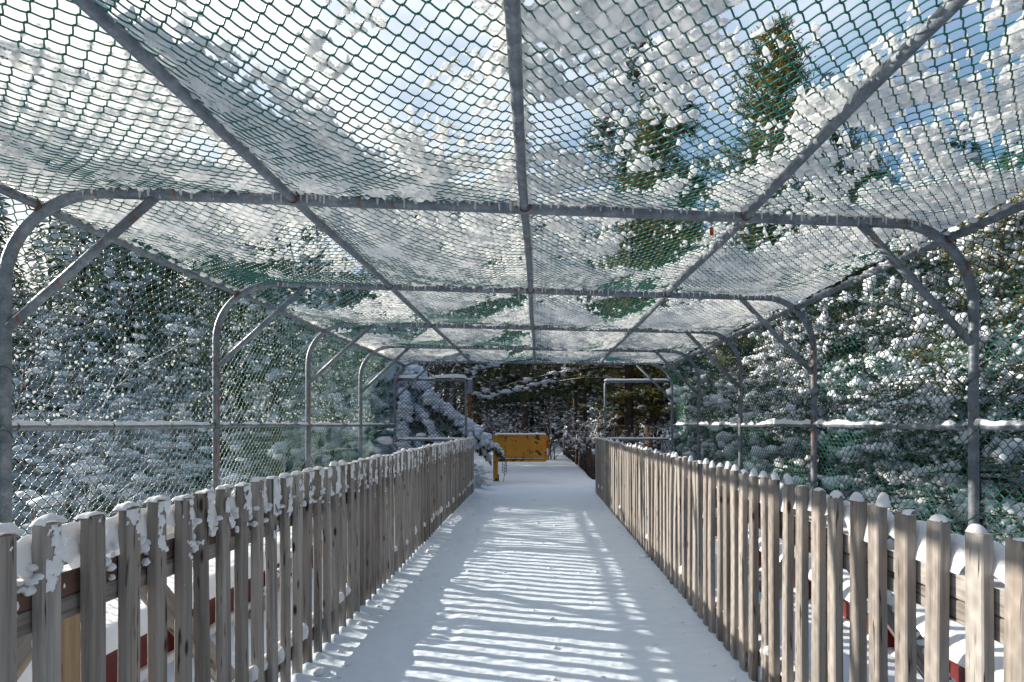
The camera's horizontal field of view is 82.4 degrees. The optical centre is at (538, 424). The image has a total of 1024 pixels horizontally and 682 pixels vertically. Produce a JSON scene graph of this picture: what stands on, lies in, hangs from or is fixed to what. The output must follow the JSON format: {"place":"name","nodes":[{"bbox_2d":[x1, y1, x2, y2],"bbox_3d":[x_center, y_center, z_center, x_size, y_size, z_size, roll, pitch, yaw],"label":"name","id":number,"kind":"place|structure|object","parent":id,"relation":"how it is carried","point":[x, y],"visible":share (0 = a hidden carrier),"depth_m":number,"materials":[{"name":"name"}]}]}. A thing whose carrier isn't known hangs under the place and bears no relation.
{"place":"outdoors","nodes":[
{"label":"outdoors","id":0,"kind":"place"},
{"bbox_2d":[0,0,1023,416],"label":"sky","id":1,"kind":"structure","parent":0,"point":[429,12],"materials":[{"name":"blue"}]},
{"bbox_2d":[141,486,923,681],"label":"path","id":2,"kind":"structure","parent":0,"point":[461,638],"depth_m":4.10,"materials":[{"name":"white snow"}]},
{"bbox_2d":[0,438,473,681],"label":"picket fence","id":3,"kind":"object","parent":2,"relation":"on","point":[58,634],"visible":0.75,"depth_m":2.47,"materials":[{"name":"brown wood"}]},
{"bbox_2d":[0,437,474,681],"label":"snow","id":4,"kind":"structure","parent":3,"relation":"on","point":[66,543],"depth_m":1.95,"materials":[{"name":"white snow"}]},
{"bbox_2d":[311,485,736,681],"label":"snow crumbs","id":5,"kind":"object","parent":2,"relation":"on","point":[318,671],"visible":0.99,"depth_m":3.87,"materials":[{"name":"white snow"}]},
{"bbox_2d":[595,438,1023,681],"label":"picket fence","id":6,"kind":"object","parent":2,"relation":"on","point":[667,507],"visible":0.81,"depth_m":2.40,"materials":[{"name":"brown wood"}]},
{"bbox_2d":[595,436,1023,681],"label":"snow","id":7,"kind":"structure","parent":6,"relation":"on","point":[957,554],"depth_m":1.88,"materials":[{"name":"white snow"}]},
{"bbox_2d":[448,418,709,487],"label":"ground","id":8,"kind":"structure","parent":0,"point":[561,470],"depth_m":16.26,"materials":[{"name":"white snow"}]},
{"bbox_2d":[17,472,141,564],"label":"snowy thicket","id":9,"kind":"object","parent":8,"relation":"on","point":[114,502],"depth_m":8.87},
{"bbox_2d":[44,474,124,563],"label":"snowy conifer","id":10,"kind":"object","parent":8,"relation":"on","point":[71,485],"visible":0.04,"depth_m":7.59,"materials":[{"name":"white snow"}]},
{"bbox_2d":[12,308,193,437],"bbox_3d":[-14.552,1.571,17.082,9.181,11.598,10.350,0,0,-37],"label":"snowy thicket","id":11,"kind":"object","parent":8,"relation":"on","point":[61,358],"visible":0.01,"depth_m":15.59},
{"bbox_2d":[14,226,195,451],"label":"snowy conifer","id":12,"kind":"object","parent":8,"relation":"on","point":[62,330],"visible":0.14,"depth_m":16.06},
{"bbox_2d":[12,436,204,524],"bbox_3d":[-8.046,2.394,9.198,6.188,4.630,7.702,0,0,43],"label":"snowy thicket","id":13,"kind":"object","parent":8,"relation":"on","point":[179,493],"visible":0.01,"depth_m":9.32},
{"bbox_2d":[12,307,208,484],"bbox_3d":[-9.840,2.396,13.802,8.625,9.665,7.651,0,0,-15],"label":"snowy thicket","id":14,"kind":"object","parent":8,"relation":"on","point":[89,359],"visible":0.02,"depth_m":12.88,"materials":[{"name":"white snow"}]},
{"bbox_2d":[12,238,220,417],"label":"tree","id":15,"kind":"object","parent":8,"relation":"on","point":[87,372],"visible":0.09,"depth_m":15.32,"materials":[{"name":"green plant"}]},
{"bbox_2d":[12,240,223,452],"bbox_3d":[-12.464,0.500,14.394,10.656,9.478,8.278,0,0,-3],"label":"conifer","id":16,"kind":"object","parent":8,"relation":"on","point":[121,310],"visible":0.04,"depth_m":13.96,"materials":[{"name":"green plant"}]},
{"bbox_2d":[47,231,197,408],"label":"snowy conifer","id":17,"kind":"object","parent":8,"relation":"on","point":[144,300],"visible":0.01,"depth_m":19.23,"materials":[{"name":"green plant"}]},
{"bbox_2d":[12,303,237,517],"bbox_3d":[-10.825,0.877,12.760,10.029,8.920,7.791,0,0,-44],"label":"snowy thicket","id":18,"kind":"object","parent":8,"relation":"on","point":[97,360],"visible":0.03,"depth_m":12.40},
{"bbox_2d":[12,324,262,524],"bbox_3d":[-8.993,2.710,10.929,7.763,8.698,6.886,0,0,-18],"label":"snowy thicket","id":19,"kind":"object","parent":8,"relation":"on","point":[49,435],"visible":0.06,"depth_m":10.29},
{"bbox_2d":[12,360,320,578],"bbox_3d":[-6.315,1.768,9.241,8.091,6.055,10.072,0,0,-30],"label":"snowy thicket","id":20,"kind":"object","parent":8,"relation":"on","point":[41,503],"visible":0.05,"depth_m":8.52,"materials":[{"name":"white snow"}]},
{"bbox_2d":[12,321,321,540],"bbox_3d":[-7.908,1.222,10.633,7.061,8.084,9.088,0,0,40],"label":"snowy thicket","id":21,"kind":"object","parent":8,"relation":"on","point":[21,454],"visible":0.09,"depth_m":9.38,"materials":[{"name":"white snow"}]},
{"bbox_2d":[1,242,389,500],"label":"bare tree","id":22,"kind":"object","parent":8,"relation":"on","point":[56,359],"visible":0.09,"depth_m":10.86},
{"bbox_2d":[134,225,271,454],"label":"snowy conifer","id":23,"kind":"object","parent":8,"relation":"on","point":[160,316],"visible":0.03,"depth_m":15.64,"materials":[{"name":"green plant"}]},
{"bbox_2d":[106,545,312,681],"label":"steel girder","id":24,"kind":"object","parent":8,"relation":"on","point":[111,666],"depth_m":3.30,"materials":[{"name":"metal"}]},
{"bbox_2d":[17,526,312,681],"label":"snow ledge","id":25,"kind":"object","parent":24,"relation":"on","point":[111,627],"visible":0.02,"depth_m":3.29,"materials":[{"name":"white snow"}]},
{"bbox_2d":[140,568,312,681],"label":"snow","id":26,"kind":"structure","parent":24,"relation":"on","point":[144,669],"depth_m":3.47,"materials":[{"name":"white snow"}]},
{"bbox_2d":[124,231,333,490],"bbox_3d":[-6.366,0.089,12.342,4.623,9.375,5.004,0,0,28],"label":"snowy conifer","id":27,"kind":"object","parent":8,"relation":"on","point":[202,375],"visible":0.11,"depth_m":12.23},
{"bbox_2d":[12,363,450,504],"bbox_3d":[-6.966,1.398,11.814,11.257,6.767,9.043,0,0,-33],"label":"snowy thicket","id":28,"kind":"object","parent":8,"relation":"on","point":[386,440],"visible":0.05,"depth_m":10.86,"materials":[{"name":"white snow"}]},
{"bbox_2d":[193,222,306,385],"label":"tall conifer","id":29,"kind":"object","parent":8,"relation":"on","point":[287,228],"visible":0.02,"depth_m":19.50,"materials":[{"name":"green plant"}]},
{"bbox_2d":[168,282,345,493],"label":"snowy conifer","id":30,"kind":"object","parent":8,"relation":"on","point":[303,389],"visible":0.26,"depth_m":11.32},
{"bbox_2d":[203,298,343,461],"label":"snowy conifer","id":31,"kind":"object","parent":8,"relation":"on","point":[232,402],"visible":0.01,"depth_m":14.14,"materials":[{"name":"green plant"}]},
{"bbox_2d":[257,301,388,469],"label":"snowy conifer","id":32,"kind":"object","parent":8,"relation":"on","point":[331,378],"visible":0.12,"depth_m":12.90,"materials":[{"name":"plant"}]},
{"bbox_2d":[290,289,375,422],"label":"snowy conifer","id":33,"kind":"object","parent":8,"relation":"on","point":[334,305],"depth_m":17.71,"materials":[{"name":"green plant"}]},
{"bbox_2d":[325,271,406,457],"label":"snowy conifer","id":34,"kind":"object","parent":8,"relation":"on","point":[358,328],"visible":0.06,"depth_m":15.17,"materials":[{"name":"green plant"}]},
{"bbox_2d":[227,297,509,475],"bbox_3d":[-4.287,-1.662,17.977,6.906,6.973,8.256,0,0,-4],"label":"tree","id":35,"kind":"object","parent":8,"relation":"on","point":[437,370],"visible":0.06,"depth_m":17.70,"materials":[{"name":"green plant"}]},
{"bbox_2d":[328,361,505,477],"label":"laden spruce","id":36,"kind":"object","parent":8,"relation":"on","point":[483,442],"visible":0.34,"depth_m":13.06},
{"bbox_2d":[388,210,453,371],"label":"pine tree","id":37,"kind":"object","parent":8,"relation":"on","point":[416,315],"visible":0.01,"depth_m":30.77,"materials":[{"name":"green plant"}]},
{"bbox_2d":[405,212,486,436],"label":"pine tree","id":38,"kind":"object","parent":8,"relation":"on","point":[431,371],"visible":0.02,"depth_m":25.96,"materials":[{"name":"green plant"}]},
{"bbox_2d":[467,378,472,418],"bbox_3d":[-1.837,0.200,15.580,0.125,2.860,0.140,0,0,0],"label":"utility post","id":39,"kind":"object","parent":8,"relation":"on","point":[470,386],"visible":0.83,"depth_m":15.55,"materials":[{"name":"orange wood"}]},
{"bbox_2d":[474,463,493,488],"bbox_3d":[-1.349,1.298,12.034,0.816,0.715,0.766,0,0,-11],"label":"snowy weeds","id":40,"kind":"object","parent":8,"relation":"on","point":[477,483],"visible":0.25,"depth_m":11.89,"materials":[{"name":"white snow"}]},
{"bbox_2d":[456,192,524,451],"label":"pine tree","id":41,"kind":"object","parent":8,"relation":"on","point":[488,385],"visible":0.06,"depth_m":28.79,"materials":[{"name":"green plant"}]},
{"bbox_2d":[456,293,532,431],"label":"pine tree","id":42,"kind":"object","parent":8,"relation":"on","point":[504,335],"visible":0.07,"depth_m":36.52,"materials":[{"name":"green plant"}]},
{"bbox_2d":[473,398,523,452],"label":"snowy sapling","id":43,"kind":"object","parent":8,"relation":"on","point":[485,416],"visible":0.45,"depth_m":25.29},
{"bbox_2d":[485,398,529,432],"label":"snowy sapling","id":44,"kind":"object","parent":8,"relation":"on","point":[510,427],"visible":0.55,"depth_m":24.05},
{"bbox_2d":[0,116,1023,449],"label":"wood","id":45,"kind":"object","parent":8,"relation":"on","point":[320,272],"depth_m":24.80,"materials":[{"name":"green plant"}]},
{"bbox_2d":[0,152,988,443],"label":"snow","id":46,"kind":"structure","parent":45,"relation":"on","point":[68,252],"depth_m":20.26,"materials":[{"name":"white snow"}]},
{"bbox_2d":[491,257,533,425],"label":"pine tree","id":47,"kind":"object","parent":8,"relation":"on","point":[512,410],"depth_m":37.74,"materials":[{"name":"plant"}]},
{"bbox_2d":[493,434,548,480],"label":"barrier gate","id":48,"kind":"structure","parent":8,"relation":"on","point":[528,447],"depth_m":13.99,"materials":[{"name":"yellow metal"}]},
{"bbox_2d":[502,461,506,480],"bbox_3d":[-0.820,1.112,13.900,0.122,0.537,0.012,0,0,0],"label":"chain","id":49,"kind":"object","parent":48,"relation":"hanging from","point":[504,469],"visible":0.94,"depth_m":13.90,"materials":[{"name":"grey metal"}]},
{"bbox_2d":[494,433,545,458],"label":"snow","id":50,"kind":"structure","parent":48,"relation":"on","point":[521,433],"depth_m":13.98,"materials":[{"name":"white snow"}]},
{"bbox_2d":[484,215,563,450],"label":"pine tree","id":51,"kind":"object","parent":8,"relation":"on","point":[524,417],"visible":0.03,"depth_m":26.79,"materials":[{"name":"plant"}]},
{"bbox_2d":[509,258,591,448],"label":"pine tree","id":52,"kind":"object","parent":8,"relation":"on","point":[547,410],"visible":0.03,"depth_m":30.95,"materials":[{"name":"plant"}]},
{"bbox_2d":[538,261,583,439],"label":"pine tree","id":53,"kind":"object","parent":8,"relation":"on","point":[568,401],"visible":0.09,"depth_m":26.89,"materials":[{"name":"plant"}]},
{"bbox_2d":[532,392,592,459],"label":"snowy sapling","id":54,"kind":"object","parent":8,"relation":"on","point":[561,440],"visible":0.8,"depth_m":22.21,"materials":[{"name":"white snow"}]},
{"bbox_2d":[529,228,614,441],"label":"pine tree","id":55,"kind":"object","parent":8,"relation":"on","point":[575,414],"visible":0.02,"depth_m":29.99,"materials":[{"name":"plant"}]},
{"bbox_2d":[563,433,594,479],"bbox_3d":[1.270,1.101,20.270,0.283,1.567,11.153,0,0,-1],"label":"post fence","id":56,"kind":"object","parent":8,"relation":"on","point":[587,459],"visible":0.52,"depth_m":17.55,"materials":[{"name":"brown wood"}]},
{"bbox_2d":[555,252,603,443],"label":"pine tree","id":57,"kind":"object","parent":8,"relation":"on","point":[579,368],"visible":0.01,"depth_m":35.78,"materials":[{"name":"brown plant"}]},
{"bbox_2d":[444,223,718,444],"bbox_3d":[1.424,-2.969,18.093,8.665,9.403,5.105,0,0,11],"label":"hemlock tree","id":58,"kind":"object","parent":8,"relation":"on","point":[543,387],"visible":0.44,"depth_m":18.37,"materials":[{"name":"green plant"}]},
{"bbox_2d":[560,405,607,461],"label":"snowy sapling","id":59,"kind":"object","parent":8,"relation":"on","point":[574,429],"visible":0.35,"depth_m":24.19,"materials":[{"name":"white snow"}]},
{"bbox_2d":[566,401,621,457],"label":"snowy sapling","id":60,"kind":"object","parent":8,"relation":"on","point":[598,425],"visible":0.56,"depth_m":19.15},
{"bbox_2d":[561,148,644,442],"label":"pine tree","id":61,"kind":"object","parent":8,"relation":"on","point":[616,223],"visible":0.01,"depth_m":25.58,"materials":[{"name":"green plant"}]},
{"bbox_2d":[564,70,679,443],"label":"pine tree","id":62,"kind":"object","parent":8,"relation":"on","point":[610,133],"visible":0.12,"depth_m":20.98,"materials":[{"name":"green plant"}]},
{"bbox_2d":[606,414,648,448],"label":"snowy sapling","id":63,"kind":"object","parent":8,"relation":"on","point":[632,433],"visible":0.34,"depth_m":17.59,"materials":[{"name":"white snow"}]},
{"bbox_2d":[558,92,725,450],"bbox_3d":[3.446,-4.566,19.149,5.750,12.726,5.297,0,0,-3],"label":"tall conifer","id":64,"kind":"object","parent":8,"relation":"on","point":[646,397],"visible":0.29,"depth_m":18.75,"materials":[{"name":"green plant"}]},
{"bbox_2d":[586,30,709,449],"bbox_3d":[4.070,-6.419,21.400,5.924,16.973,6.318,0,0,-14],"label":"pine tree","id":65,"kind":"object","parent":8,"relation":"on","point":[629,63],"visible":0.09,"depth_m":21.25,"materials":[{"name":"green plant"}]},
{"bbox_2d":[624,398,693,456],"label":"snowy sapling","id":66,"kind":"object","parent":8,"relation":"on","point":[664,434],"visible":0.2,"depth_m":18.97,"materials":[{"name":"white snow"}]},
{"bbox_2d":[635,402,685,454],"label":"snowy sapling","id":67,"kind":"object","parent":8,"relation":"on","point":[661,436],"visible":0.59,"depth_m":18.15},
{"bbox_2d":[597,119,748,449],"bbox_3d":[4.625,-5.078,22.677,5.712,14.486,6.241,0,0,-30],"label":"pine tree","id":68,"kind":"object","parent":8,"relation":"on","point":[680,132],"visible":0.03,"depth_m":22.27,"materials":[{"name":"green plant"}]},
{"bbox_2d":[634,147,745,456],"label":"pine tree","id":69,"kind":"object","parent":8,"relation":"on","point":[677,160],"visible":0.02,"depth_m":20.82,"materials":[{"name":"green plant"}]},
{"bbox_2d":[664,150,721,408],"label":"pine tree","id":70,"kind":"object","parent":8,"relation":"on","point":[701,162],"visible":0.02,"depth_m":27.24,"materials":[{"name":"green plant"}]},
{"bbox_2d":[664,332,751,464],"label":"snowy conifer","id":71,"kind":"object","parent":8,"relation":"on","point":[668,391],"visible":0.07,"depth_m":16.42,"materials":[{"name":"white snow"}]},
{"bbox_2d":[684,292,833,463],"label":"snowy conifer","id":72,"kind":"object","parent":8,"relation":"on","point":[722,390],"visible":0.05,"depth_m":14.09,"materials":[{"name":"white snow"}]},
{"bbox_2d":[733,135,798,246],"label":"pine tree","id":73,"kind":"object","parent":8,"relation":"on","point":[750,194],"visible":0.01,"depth_m":23.87,"materials":[{"name":"green plant"}]},
{"bbox_2d":[659,10,888,476],"bbox_3d":[6.017,-3.299,14.856,5.748,13.810,6.239,0,0,33],"label":"tall conifer","id":74,"kind":"object","parent":8,"relation":"on","point":[782,62],"visible":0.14,"depth_m":14.23,"materials":[{"name":"green plant"}]},
{"bbox_2d":[704,297,858,491],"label":"snowy conifer","id":75,"kind":"object","parent":8,"relation":"on","point":[762,386],"visible":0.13,"depth_m":11.92,"materials":[{"name":"white snow"}]},
{"bbox_2d":[744,297,883,499],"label":"snowy conifer","id":76,"kind":"object","parent":8,"relation":"on","point":[822,396],"visible":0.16,"depth_m":9.91,"materials":[{"name":"white snow"}]},
{"bbox_2d":[763,122,914,413],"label":"tall conifer","id":77,"kind":"object","parent":8,"relation":"on","point":[836,139],"visible":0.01,"depth_m":14.39,"materials":[{"name":"green plant"}]},
{"bbox_2d":[715,529,964,681],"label":"steel girder","id":78,"kind":"object","parent":8,"relation":"on","point":[957,672],"visible":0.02,"depth_m":3.56,"materials":[{"name":"metal"}]},
{"bbox_2d":[715,536,918,673],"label":"snow","id":79,"kind":"structure","parent":78,"relation":"on","point":[891,650],"depth_m":3.82,"materials":[{"name":"white snow"}]},
{"bbox_2d":[716,508,1003,681],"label":"snow ledge","id":80,"kind":"object","parent":78,"relation":"on","point":[956,643],"visible":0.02,"depth_m":3.03,"materials":[{"name":"white snow"}]},
{"bbox_2d":[0,0,1023,577],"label":"walkway cage","id":81,"kind":"object","parent":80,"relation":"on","point":[908,48],"visible":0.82,"depth_m":3.48,"materials":[{"name":"grey metal"}]},
{"bbox_2d":[12,419,397,425],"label":"rail snow","id":82,"kind":"structure","parent":81,"relation":"on","point":[57,422],"depth_m":4.00,"materials":[{"name":"white snow"}]},
{"bbox_2d":[398,378,466,449],"bbox_3d":[-2.068,0.218,11.366,1.344,2.224,0.060,0,0,0],"label":"end panel","id":83,"kind":"object","parent":81,"relation":"attached to","point":[439,380],"visible":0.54,"depth_m":11.38,"materials":[{"name":"grey metal"}]},
{"bbox_2d":[397,374,466,438],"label":"snow","id":84,"kind":"structure","parent":83,"relation":"on","point":[440,376],"depth_m":11.34,"materials":[{"name":"white snow"}]},
{"bbox_2d":[0,0,1023,423],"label":"snow","id":85,"kind":"structure","parent":81,"relation":"on","point":[556,30],"depth_m":2.78,"materials":[{"name":"white snow"}]},
{"bbox_2d":[604,380,667,452],"bbox_3d":[1.968,0.218,11.863,1.304,2.224,0.053,0,0,0],"label":"end panel","id":86,"kind":"object","parent":81,"relation":"attached to","point":[635,381],"visible":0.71,"depth_m":11.84,"materials":[{"name":"grey metal"}]},
{"bbox_2d":[604,378,668,437],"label":"snow","id":87,"kind":"structure","parent":86,"relation":"on","point":[634,379],"depth_m":11.84,"materials":[{"name":"white snow"}]},
{"bbox_2d":[710,220,713,235],"bbox_3d":[1.010,-1.154,3.424,0.022,0.098,0.018,0,0,0],"label":"hanging tag","id":88,"kind":"object","parent":81,"relation":"hanging from","point":[711,231],"visible":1,"depth_m":3.41,"materials":[{"name":"red plastic"}]},
{"bbox_2d":[676,418,1023,425],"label":"rail snow","id":89,"kind":"structure","parent":81,"relation":"on","point":[977,421],"depth_m":5.18,"materials":[{"name":"white snow"}]},
{"bbox_2d":[819,138,909,339],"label":"tall conifer","id":90,"kind":"object","parent":8,"relation":"on","point":[879,165],"visible":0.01,"depth_m":16.90,"materials":[{"name":"green plant"}]},
{"bbox_2d":[797,267,932,483],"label":"snowy conifer","id":91,"kind":"object","parent":8,"relation":"on","point":[854,320],"visible":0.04,"depth_m":12.76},
{"bbox_2d":[855,235,933,380],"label":"snowy conifer","id":92,"kind":"object","parent":8,"relation":"on","point":[911,270],"visible":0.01,"depth_m":15.28,"materials":[{"name":"green plant"}]},
{"bbox_2d":[791,349,1019,538],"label":"snowy conifer","id":93,"kind":"object","parent":8,"relation":"on","point":[1009,499],"visible":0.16,"depth_m":8.30,"materials":[{"name":"white snow"}]},
{"bbox_2d":[788,226,1022,531],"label":"snowy conifer","id":94,"kind":"object","parent":8,"relation":"on","point":[916,295],"visible":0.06,"depth_m":10.78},
{"bbox_2d":[858,270,1023,541],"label":"snowy conifer","id":95,"kind":"object","parent":8,"relation":"on","point":[1012,407],"visible":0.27,"depth_m":6.52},
{"bbox_2d":[883,151,1023,539],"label":"snowy conifer","id":96,"kind":"object","parent":8,"relation":"on","point":[1011,261],"visible":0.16,"depth_m":8.66,"materials":[{"name":"white snow"}]},
{"bbox_2d":[900,154,1023,475],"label":"snowy conifer","id":97,"kind":"object","parent":8,"relation":"on","point":[1018,275],"visible":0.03,"depth_m":10.93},
{"bbox_2d":[911,168,1022,437],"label":"snowy conifer","id":98,"kind":"object","parent":8,"relation":"on","point":[994,268],"visible":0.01,"depth_m":13.20,"materials":[{"name":"green plant"}]},
{"bbox_2d":[985,433,1023,545],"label":"snowy conifer","id":99,"kind":"object","parent":8,"relation":"on","point":[1016,520],"visible":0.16,"depth_m":5.39,"materials":[{"name":"white snow"}]}
]}

